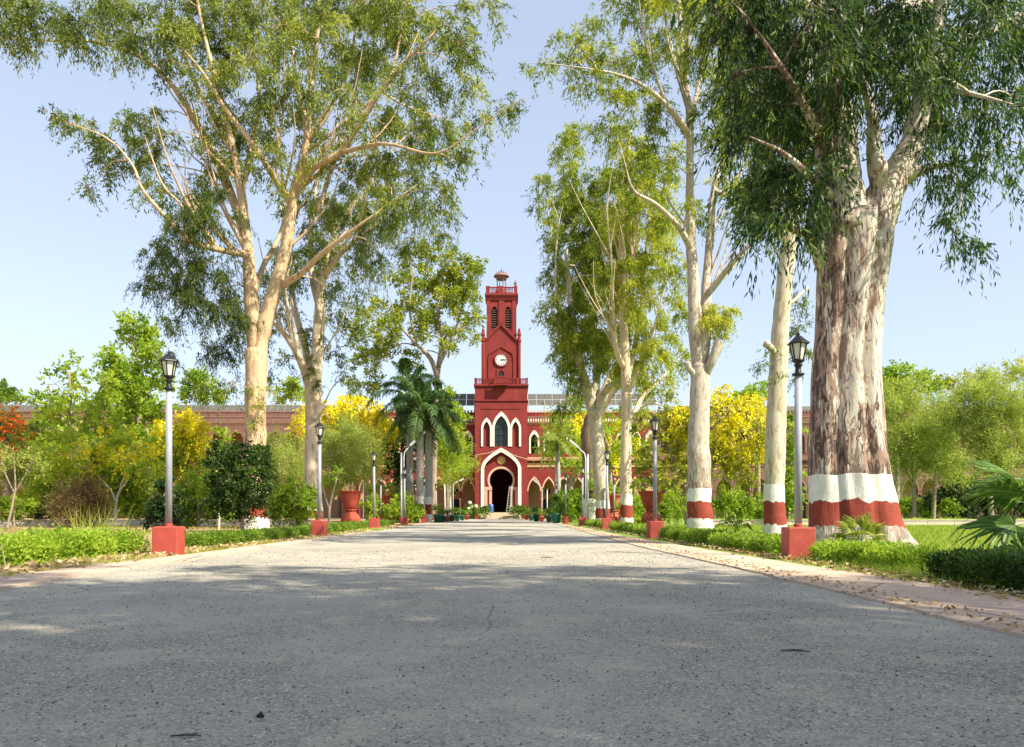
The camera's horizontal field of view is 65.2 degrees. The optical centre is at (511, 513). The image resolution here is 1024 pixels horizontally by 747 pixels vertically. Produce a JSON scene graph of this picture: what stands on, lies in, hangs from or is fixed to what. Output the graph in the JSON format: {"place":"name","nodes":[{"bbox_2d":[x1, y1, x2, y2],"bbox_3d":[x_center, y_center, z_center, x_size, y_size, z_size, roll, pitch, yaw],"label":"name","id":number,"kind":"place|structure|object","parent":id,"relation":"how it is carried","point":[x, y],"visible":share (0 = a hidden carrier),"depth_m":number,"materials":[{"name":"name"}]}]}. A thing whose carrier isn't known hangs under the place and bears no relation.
{"place":"outdoors","nodes":[
{"label":"outdoors","id":0,"kind":"place"},
{"bbox_2d":[0,524,392,550],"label":"sparse lawn grass","id":1,"kind":"structure","parent":0,"point":[18,529],"depth_m":34.73,"materials":[{"name":"green plant"}]},
{"bbox_2d":[0,519,1023,746],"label":"road","id":2,"kind":"structure","parent":0,"point":[496,537],"depth_m":3.62,"materials":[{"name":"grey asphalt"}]},
{"bbox_2d":[0,522,433,588],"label":"kerb strip","id":3,"kind":"object","parent":2,"relation":"on","point":[25,579],"visible":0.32,"depth_m":9.45,"materials":[{"name":"beige concrete"}]},
{"bbox_2d":[0,514,1023,596],"bbox_3d":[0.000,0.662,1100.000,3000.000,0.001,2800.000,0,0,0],"label":"ground","id":4,"kind":"structure","parent":0,"point":[333,520],"depth_m":24.25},
{"bbox_2d":[0,378,43,404],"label":"distant tree","id":5,"kind":"object","parent":4,"relation":"on","point":[9,393],"visible":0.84,"depth_m":158.57,"materials":[{"name":"green plant"}]},
{"bbox_2d":[0,494,46,525],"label":"shrub","id":6,"kind":"object","parent":4,"relation":"on","point":[5,505],"visible":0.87,"depth_m":42.05,"materials":[{"name":"green plant"}]},
{"bbox_2d":[0,441,53,528],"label":"young tree","id":7,"kind":"object","parent":4,"relation":"on","point":[4,459],"visible":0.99,"depth_m":33.97,"materials":[{"name":"green plant"}]},
{"bbox_2d":[0,391,58,498],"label":"flame tree","id":8,"kind":"object","parent":4,"relation":"on","point":[10,434],"visible":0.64,"depth_m":49.83,"materials":[{"name":"orange plant"}]},
{"bbox_2d":[0,416,99,519],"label":"broadleaf tree","id":9,"kind":"object","parent":4,"relation":"on","point":[21,492],"visible":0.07,"depth_m":59.96,"materials":[{"name":"green plant"}]},
{"bbox_2d":[0,523,149,566],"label":"hedge","id":10,"kind":"object","parent":4,"relation":"on","point":[24,545],"visible":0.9,"depth_m":11.04,"materials":[{"name":"green plant"}]},
{"bbox_2d":[12,348,142,461],"bbox_3d":[-28.153,-5.114,52.221,8.644,11.832,6.502,0,0,0],"label":"broadleaf tree","id":11,"kind":"object","parent":4,"relation":"on","point":[56,402],"visible":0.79,"depth_m":51.41,"materials":[{"name":"green plant"}]},
{"bbox_2d":[37,466,117,527],"bbox_3d":[-21.022,-0.332,38.363,4.367,3.875,3.255,0,0,19],"label":"shrub","id":12,"kind":"object","parent":4,"relation":"on","point":[73,499],"visible":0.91,"depth_m":37.96,"materials":[{"name":"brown plant"}]},
{"bbox_2d":[24,458,156,519],"bbox_3d":[-24.537,-1.471,48.015,7.955,4.546,4.580,0,0,9],"label":"shrub","id":13,"kind":"object","parent":4,"relation":"on","point":[135,498],"visible":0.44,"depth_m":46.87,"materials":[{"name":"green plant"}]},
{"bbox_2d":[16,423,175,519],"bbox_3d":[-23.245,-2.312,46.014,8.669,6.230,6.956,0,0,0],"label":"cassia tree","id":14,"kind":"object","parent":4,"relation":"on","point":[101,455],"visible":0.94,"depth_m":45.31,"materials":[{"name":"green plant"}]},
{"bbox_2d":[58,503,145,533],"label":"tall grass tuft","id":15,"kind":"object","parent":4,"relation":"on","point":[89,523],"visible":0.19,"depth_m":16.84,"materials":[{"name":"green plant"}]},
{"bbox_2d":[89,307,183,518],"bbox_3d":[-29.212,-7.571,62.071,8.055,16.746,6.664,0,0,45],"label":"broadleaf tree","id":16,"kind":"object","parent":4,"relation":"on","point":[136,386],"visible":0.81,"depth_m":60.97,"materials":[{"name":"green plant"}]},
{"bbox_2d":[0,519,311,525],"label":"lawn kerb","id":17,"kind":"structure","parent":4,"relation":"on","point":[43,522],"depth_m":43.39,"materials":[{"name":"concrete"}]},
{"bbox_2d":[138,473,191,529],"bbox_3d":[-12.876,-0.390,29.781,1.871,2.392,1.797,0,0,-22],"label":"shrub","id":18,"kind":"object","parent":4,"relation":"on","point":[155,511],"visible":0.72,"depth_m":29.55,"materials":[{"name":"green plant"}]},
{"bbox_2d":[152,350,184,555],"bbox_3d":[-5.444,-0.949,12.692,0.383,3.291,0.383,0,0,-4],"label":"street lamp","id":19,"kind":"object","parent":4,"relation":"on","point":[168,537],"visible":0.98,"depth_m":12.64,"materials":[{"name":"white metal"}]},
{"bbox_2d":[110,421,238,510],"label":"broadleaf tree","id":20,"kind":"object","parent":4,"relation":"on","point":[142,430],"visible":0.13,"depth_m":58.46,"materials":[{"name":"green plant"}]},
{"bbox_2d":[141,404,216,495],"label":"laburnum tree","id":21,"kind":"object","parent":4,"relation":"on","point":[188,425],"visible":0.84,"depth_m":51.28,"materials":[{"name":"yellow plant"}]},
{"bbox_2d":[0,410,362,517],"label":"college wing","id":22,"kind":"structure","parent":4,"relation":"on","point":[233,421],"depth_m":113.10,"materials":[{"name":"red brick"}]},
{"bbox_2d":[0,405,355,411],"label":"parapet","id":23,"kind":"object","parent":22,"relation":"on","point":[216,407],"visible":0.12,"depth_m":115.78,"materials":[{"name":"brick"}]},
{"bbox_2d":[0,527,392,576],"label":"verge weeds","id":24,"kind":"object","parent":4,"relation":"on","point":[204,549],"visible":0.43,"depth_m":12.46,"materials":[{"name":"green plant"}]},
{"bbox_2d":[162,464,234,526],"bbox_3d":[-14.755,-0.626,38.030,4.168,3.549,2.753,0,0,18],"label":"shrub","id":25,"kind":"object","parent":4,"relation":"on","point":[195,486],"visible":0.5,"depth_m":37.96,"materials":[{"name":"green plant"}]},
{"bbox_2d":[172,365,230,408],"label":"distant tree","id":26,"kind":"object","parent":4,"relation":"on","point":[185,392],"visible":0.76,"depth_m":140.16,"materials":[{"name":"green plant"}]},
{"bbox_2d":[0,524,414,577],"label":"leaf litter","id":27,"kind":"object","parent":4,"relation":"on","point":[38,567],"visible":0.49,"depth_m":10.83,"materials":[{"name":"brown plant"}]},
{"bbox_2d":[198,438,279,529],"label":"topiary tree","id":28,"kind":"object","parent":4,"relation":"on","point":[235,480],"visible":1,"depth_m":28.65,"materials":[{"name":"green plant"}]},
{"bbox_2d":[185,525,310,546],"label":"hedge","id":29,"kind":"object","parent":4,"relation":"on","point":[212,537],"visible":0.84,"depth_m":16.65,"materials":[{"name":"green plant"}]},
{"bbox_2d":[0,0,529,528],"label":"eucalyptus tree","id":30,"kind":"object","parent":4,"relation":"on","point":[194,210],"visible":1,"depth_m":34.30,"materials":[{"name":"green plant"}]},
{"bbox_2d":[268,375,304,407],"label":"distant tree","id":31,"kind":"object","parent":4,"relation":"on","point":[297,395],"visible":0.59,"depth_m":140.56,"materials":[{"name":"green plant"}]},
{"bbox_2d":[266,423,322,517],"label":"young tree","id":32,"kind":"object","parent":4,"relation":"on","point":[281,458],"visible":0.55,"depth_m":55.02,"materials":[{"name":"green plant"}]},
{"bbox_2d":[268,474,322,526],"bbox_3d":[-10.941,-0.563,39.931,3.287,3.182,3.162,0,0,0],"label":"shrub","id":33,"kind":"object","parent":4,"relation":"on","point":[293,507],"visible":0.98,"depth_m":39.85,"materials":[{"name":"green plant"}]},
{"bbox_2d":[311,421,326,536],"bbox_3d":[-5.489,-0.975,22.800,0.389,3.344,0.389,0,0,-2],"label":"street lamp","id":34,"kind":"object","parent":4,"relation":"on","point":[319,526],"visible":0.96,"depth_m":22.75,"materials":[{"name":"grey metal"}]},
{"bbox_2d":[236,148,427,519],"bbox_3d":[-10.257,-10.360,45.053,12.043,22.501,9.990,0,0,0],"label":"eucalyptus tree","id":35,"kind":"object","parent":4,"relation":"on","point":[310,365],"visible":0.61,"depth_m":44.68,"materials":[{"name":"green plant"}]},
{"bbox_2d":[317,465,346,522],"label":"young tree","id":36,"kind":"object","parent":4,"relation":"on","point":[336,477],"visible":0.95,"depth_m":41.99,"materials":[{"name":"green plant"}]},
{"bbox_2d":[299,520,368,532],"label":"hedge","id":37,"kind":"object","parent":4,"relation":"on","point":[341,526],"visible":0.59,"depth_m":27.30,"materials":[{"name":"green plant"}]},
{"bbox_2d":[285,395,401,520],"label":"laburnum tree","id":38,"kind":"object","parent":4,"relation":"on","point":[367,421],"visible":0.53,"depth_m":65.34,"materials":[{"name":"yellow plant"}]},
{"bbox_2d":[298,408,397,498],"bbox_3d":[-9.817,-2.773,47.845,5.922,7.154,4.573,0,0,0],"label":"willowy shrub","id":39,"kind":"object","parent":4,"relation":"on","point":[361,455],"visible":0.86,"depth_m":47.25,"materials":[{"name":"green plant"}]},
{"bbox_2d":[339,490,361,522],"bbox_3d":[-9.475,-0.349,47.000,1.319,1.998,1.319,0,0,0],"label":"garden urn","id":40,"kind":"object","parent":4,"relation":"on","point":[350,499],"visible":0.91,"depth_m":46.59,"materials":[{"name":"ceramic"}]},
{"bbox_2d":[369,451,379,527],"bbox_3d":[-5.771,-0.974,33.486,0.390,3.344,0.389,0,0,0],"label":"street lamp","id":41,"kind":"object","parent":4,"relation":"on","point":[374,521],"visible":1,"depth_m":33.43,"materials":[{"name":"grey metal"}]},
{"bbox_2d":[357,493,393,520],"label":"shrub","id":42,"kind":"object","parent":4,"relation":"on","point":[368,506],"visible":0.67,"depth_m":55.85,"materials":[{"name":"green plant"}]},
{"bbox_2d":[377,496,392,519],"bbox_3d":[-9.736,-0.349,61.000,1.319,1.998,1.319,0,0,0],"label":"garden urn","id":43,"kind":"object","parent":4,"relation":"on","point":[384,499],"visible":0.28,"depth_m":60.49,"materials":[{"name":"ceramic"}]},
{"bbox_2d":[364,475,402,498],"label":"urn plant","id":44,"kind":"object","parent":43,"relation":"in","point":[387,486],"visible":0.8,"depth_m":60.90,"materials":[{"name":"green plant"}]},
{"bbox_2d":[386,489,415,522],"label":"shrub","id":45,"kind":"object","parent":4,"relation":"on","point":[396,513],"visible":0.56,"depth_m":56.47,"materials":[{"name":"green plant"}]},
{"bbox_2d":[378,417,424,494],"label":"broadleaf tree","id":46,"kind":"object","parent":4,"relation":"on","point":[396,466],"visible":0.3,"depth_m":67.08,"materials":[{"name":"green plant"}]},
{"bbox_2d":[365,357,446,496],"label":"royal palm","id":47,"kind":"object","parent":4,"relation":"on","point":[401,367],"visible":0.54,"depth_m":61.59,"materials":[{"name":"green plant"}]},
{"bbox_2d":[391,494,426,522],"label":"shrub","id":48,"kind":"object","parent":4,"relation":"on","point":[416,511],"visible":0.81,"depth_m":56.25,"materials":[{"name":"green plant"}]},
{"bbox_2d":[341,238,488,519],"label":"broadleaf tree","id":49,"kind":"object","parent":4,"relation":"on","point":[461,287],"visible":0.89,"depth_m":79.44,"materials":[{"name":"green plant"}]},
{"bbox_2d":[358,410,474,518],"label":"college wing","id":50,"kind":"structure","parent":4,"relation":"on","point":[464,495],"depth_m":103.00,"materials":[{"name":"red brick"}]},
{"bbox_2d":[381,377,457,522],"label":"royal palm","id":51,"kind":"object","parent":4,"relation":"on","point":[415,393],"visible":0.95,"depth_m":57.61,"materials":[{"name":"green plant"}]},
{"bbox_2d":[392,384,466,522],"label":"royal palm","id":52,"kind":"object","parent":4,"relation":"on","point":[428,455],"visible":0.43,"depth_m":59.78,"materials":[{"name":"green plant"}]},
{"bbox_2d":[424,417,485,508],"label":"broadleaf tree","id":53,"kind":"object","parent":4,"relation":"on","point":[445,459],"visible":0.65,"depth_m":83.48,"materials":[{"name":"green plant"}]},
{"bbox_2d":[439,385,472,515],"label":"broadleaf tree","id":54,"kind":"object","parent":4,"relation":"on","point":[456,409],"visible":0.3,"depth_m":91.81,"materials":[{"name":"green plant"}]},
{"bbox_2d":[474,268,528,518],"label":"clock tower","id":55,"kind":"structure","parent":4,"relation":"on","point":[501,393],"depth_m":100.24,"materials":[{"name":"red brick"}]},
{"bbox_2d":[495,416,507,445],"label":"window","id":56,"kind":"structure","parent":55,"relation":"in","point":[501,427],"depth_m":100.34,"materials":[{"name":"grey glass"}]},
{"bbox_2d":[531,399,574,508],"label":"broadleaf tree","id":57,"kind":"object","parent":4,"relation":"on","point":[552,430],"visible":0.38,"depth_m":86.11,"materials":[{"name":"green plant"}]},
{"bbox_2d":[533,425,578,517],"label":"royal palm","id":58,"kind":"object","parent":4,"relation":"on","point":[553,437],"visible":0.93,"depth_m":71.86,"materials":[{"name":"green plant"}]},
{"bbox_2d":[544,488,576,521],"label":"shrub","id":59,"kind":"object","parent":4,"relation":"on","point":[560,499],"visible":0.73,"depth_m":64.89,"materials":[{"name":"green plant"}]},
{"bbox_2d":[540,422,582,519],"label":"broadleaf tree","id":60,"kind":"object","parent":4,"relation":"on","point":[571,481],"visible":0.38,"depth_m":81.48,"materials":[{"name":"green plant"}]},
{"bbox_2d":[520,120,639,519],"bbox_3d":[4.961,-13.332,55.226,8.863,28.393,10.549,0,0,0],"label":"eucalyptus tree","id":61,"kind":"object","parent":4,"relation":"on","point":[590,335],"visible":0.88,"depth_m":54.52,"materials":[{"name":"green plant"}]},
{"bbox_2d":[527,410,656,518],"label":"college wing","id":62,"kind":"structure","parent":4,"relation":"on","point":[544,477],"depth_m":103.00,"materials":[{"name":"red brick"}]},
{"bbox_2d":[528,394,655,413],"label":"solar array","id":63,"kind":"object","parent":62,"relation":"on","point":[548,399],"visible":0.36,"depth_m":107.51,"materials":[{"name":"glass"}]},
{"bbox_2d":[602,450,611,529],"bbox_3d":[3.877,-0.975,32.702,0.389,3.344,0.390,0,0,2],"label":"street lamp","id":64,"kind":"object","parent":4,"relation":"on","point":[606,519],"visible":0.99,"depth_m":32.65,"materials":[{"name":"grey metal"}]},
{"bbox_2d":[565,394,653,494],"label":"laburnum tree","id":65,"kind":"object","parent":4,"relation":"on","point":[578,420],"visible":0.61,"depth_m":75.65,"materials":[{"name":"yellow plant"}]},
{"bbox_2d":[570,378,655,519],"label":"old tree","id":66,"kind":"object","parent":4,"relation":"on","point":[585,441],"visible":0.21,"depth_m":61.46,"materials":[{"name":"beige plant"}]},
{"bbox_2d":[614,491,644,523],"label":"shrub","id":67,"kind":"object","parent":4,"relation":"on","point":[636,504],"visible":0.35,"depth_m":51.67,"materials":[{"name":"green plant"}]},
{"bbox_2d":[569,123,690,522],"bbox_3d":[8.010,-11.641,50.224,7.536,24.968,8.959,0,0,26],"label":"eucalyptus tree","id":68,"kind":"object","parent":4,"relation":"on","point":[623,234],"visible":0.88,"depth_m":48.84,"materials":[{"name":"green plant"}]},
{"bbox_2d":[514,0,764,528],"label":"eucalyptus tree","id":69,"kind":"object","parent":4,"relation":"on","point":[705,318],"visible":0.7,"depth_m":33.52,"materials":[{"name":"green plant"}]},
{"bbox_2d":[607,521,673,535],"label":"hedge","id":70,"kind":"object","parent":4,"relation":"on","point":[634,527],"visible":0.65,"depth_m":26.82,"materials":[{"name":"green plant"}]},
{"bbox_2d":[638,491,665,522],"bbox_3d":[7.848,-0.310,45.000,1.568,1.921,1.568,0,0,0],"label":"garden urn","id":71,"kind":"object","parent":4,"relation":"on","point":[647,499],"visible":0.69,"depth_m":44.59,"materials":[{"name":"ceramic"}]},
{"bbox_2d":[646,415,663,538],"bbox_3d":[3.825,-0.975,21.393,0.390,3.344,0.390,0,0,-5],"label":"street lamp","id":72,"kind":"object","parent":4,"relation":"on","point":[653,527],"visible":0.95,"depth_m":21.34,"materials":[{"name":"grey metal"}]},
{"bbox_2d":[658,487,684,523],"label":"shrub","id":73,"kind":"object","parent":4,"relation":"on","point":[668,516],"visible":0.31,"depth_m":53.16,"materials":[{"name":"green plant"}]},
{"bbox_2d":[626,384,766,524],"bbox_3d":[10.009,-3.101,42.198,8.009,7.844,5.035,0,0,0],"label":"laburnum tree","id":74,"kind":"object","parent":4,"relation":"on","point":[729,456],"visible":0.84,"depth_m":41.35,"materials":[{"name":"yellow plant"}]},
{"bbox_2d":[658,525,780,556],"bbox_3d":[4.203,0.480,16.509,0.866,0.457,8.930,0,0,-1],"label":"hedge","id":75,"kind":"object","parent":4,"relation":"on","point":[750,541],"visible":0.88,"depth_m":14.65,"materials":[{"name":"green plant"}]},
{"bbox_2d":[711,487,739,519],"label":"shrub","id":76,"kind":"object","parent":4,"relation":"on","point":[723,502],"visible":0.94,"depth_m":47.88,"materials":[{"name":"green plant"}]},
{"bbox_2d":[714,512,760,531],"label":"spider plant","id":77,"kind":"object","parent":4,"relation":"on","point":[739,522],"visible":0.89,"depth_m":25.87,"materials":[{"name":"green plant"}]},
{"bbox_2d":[727,482,760,519],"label":"shrub","id":78,"kind":"object","parent":4,"relation":"on","point":[745,507],"visible":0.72,"depth_m":48.79,"materials":[{"name":"green plant"}]},
{"bbox_2d":[728,376,768,501],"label":"distant tree","id":79,"kind":"object","parent":4,"relation":"on","point":[762,390],"visible":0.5,"depth_m":109.34,"materials":[{"name":"green plant"}]},
{"bbox_2d":[747,489,763,518],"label":"shrub","id":80,"kind":"object","parent":4,"relation":"on","point":[759,513],"visible":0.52,"depth_m":49.83,"materials":[{"name":"green plant"}]},
{"bbox_2d":[700,0,856,533],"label":"eucalyptus tree","id":81,"kind":"object","parent":4,"relation":"on","point":[775,518],"visible":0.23,"depth_m":24.77,"materials":[{"name":"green plant"}]},
{"bbox_2d":[544,519,1023,637],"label":"kerb strip","id":82,"kind":"object","parent":4,"relation":"on","point":[989,605],"visible":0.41,"depth_m":6.63,"materials":[{"name":"beige concrete"}]},
{"bbox_2d":[567,525,1023,631],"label":"leaf litter","id":83,"kind":"object","parent":82,"relation":"on","point":[947,607],"visible":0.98,"depth_m":6.24,"materials":[{"name":"brown plant"}]},
{"bbox_2d":[785,409,808,521],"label":"tree","id":84,"kind":"object","parent":4,"relation":"on","point":[789,495],"visible":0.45,"depth_m":43.62,"materials":[{"name":"green plant"}]},
{"bbox_2d":[781,332,815,559],"bbox_3d":[4.152,-0.975,11.607,0.389,3.344,0.390,0,0,3],"label":"street lamp","id":85,"kind":"object","parent":4,"relation":"on","point":[797,540],"visible":1,"depth_m":11.56,"materials":[{"name":"white metal"}]},
{"bbox_2d":[575,524,1023,603],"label":"leaf litter","id":86,"kind":"object","parent":4,"relation":"on","point":[925,579],"visible":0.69,"depth_m":8.23,"materials":[{"name":"brown plant"}]},
{"bbox_2d":[575,528,1023,629],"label":"road edge weeds","id":87,"kind":"object","parent":4,"relation":"on","point":[830,568],"visible":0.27,"depth_m":8.87,"materials":[{"name":"green plant"}]},
{"bbox_2d":[655,410,1023,517],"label":"college wing","id":88,"kind":"structure","parent":4,"relation":"on","point":[805,443],"depth_m":110.00,"materials":[{"name":"red brick"}]},
{"bbox_2d":[669,0,1023,547],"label":"eucalyptus tree","id":89,"kind":"object","parent":4,"relation":"on","point":[846,234],"visible":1,"depth_m":14.52,"materials":[{"name":"green plant"}]},
{"bbox_2d":[684,519,1023,525],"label":"lawn kerb","id":90,"kind":"structure","parent":4,"relation":"on","point":[926,522],"depth_m":43.89,"materials":[{"name":"concrete"}]},
{"bbox_2d":[826,512,890,542],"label":"fan palm","id":91,"kind":"object","parent":4,"relation":"on","point":[869,527],"visible":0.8,"depth_m":13.20,"materials":[{"name":"green plant"}]},
{"bbox_2d":[805,535,940,570],"bbox_3d":[4.527,0.475,10.187,0.850,0.445,2.378,0,0,-8],"label":"hedge","id":92,"kind":"object","parent":4,"relation":"on","point":[885,552],"visible":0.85,"depth_m":9.63,"materials":[{"name":"green plant"}]},
{"bbox_2d":[898,493,921,518],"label":"shrub","id":93,"kind":"object","parent":4,"relation":"on","point":[905,502],"visible":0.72,"depth_m":60.90,"materials":[{"name":"green plant"}]},
{"bbox_2d":[882,359,946,498],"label":"distant tree","id":94,"kind":"object","parent":4,"relation":"on","point":[896,367],"visible":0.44,"depth_m":94.72,"materials":[{"name":"green plant"}]},
{"bbox_2d":[882,369,968,518],"bbox_3d":[26.240,-4.307,51.993,8.945,10.216,5.620,0,0,-21],"label":"broadleaf tree","id":95,"kind":"object","parent":4,"relation":"on","point":[920,436],"visible":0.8,"depth_m":51.07,"materials":[{"name":"green plant"}]},
{"bbox_2d":[901,381,984,518],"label":"broadleaf tree","id":96,"kind":"object","parent":4,"relation":"on","point":[934,493],"visible":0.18,"depth_m":55.87,"materials":[{"name":"green plant"}]},
{"bbox_2d":[936,497,966,518],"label":"shrub","id":97,"kind":"object","parent":4,"relation":"on","point":[946,506],"visible":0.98,"depth_m":57.26,"materials":[{"name":"green plant"}]},
{"bbox_2d":[917,468,1023,518],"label":"shrub","id":98,"kind":"object","parent":4,"relation":"on","point":[941,495],"visible":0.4,"depth_m":59.37,"materials":[{"name":"green plant"}]},
{"bbox_2d":[919,544,1023,595],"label":"hedge","id":99,"kind":"object","parent":4,"relation":"on","point":[1005,564],"visible":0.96,"depth_m":7.05,"materials":[{"name":"green plant"}]},
{"bbox_2d":[924,350,1023,515],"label":"broadleaf tree","id":100,"kind":"object","parent":4,"relation":"on","point":[1011,412],"visible":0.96,"depth_m":49.16,"materials":[{"name":"green plant"}]},
{"bbox_2d":[928,358,1023,396],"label":"distant tree","id":101,"kind":"object","parent":4,"relation":"on","point":[957,378],"visible":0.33,"depth_m":120.46,"materials":[{"name":"green plant"}]},
{"bbox_2d":[946,459,1023,569],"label":"fan palm","id":102,"kind":"object","parent":4,"relation":"on","point":[1007,487],"visible":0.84,"depth_m":9.43,"materials":[{"name":"green plant"}]},
{"bbox_2d":[0,0,1023,513],"label":"sky","id":103,"kind":"structure","parent":0,"point":[65,267],"materials":[{"name":"blue"}]},
{"bbox_2d":[666,524,1023,554],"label":"lawn grass","id":104,"kind":"structure","parent":0,"point":[940,534],"depth_m":23.44,"materials":[{"name":"green plant"}]},
{"bbox_2d":[769,552,1016,586],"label":"verge grass","id":105,"kind":"structure","parent":0,"point":[915,570],"depth_m":8.92,"materials":[{"name":"green plant"}]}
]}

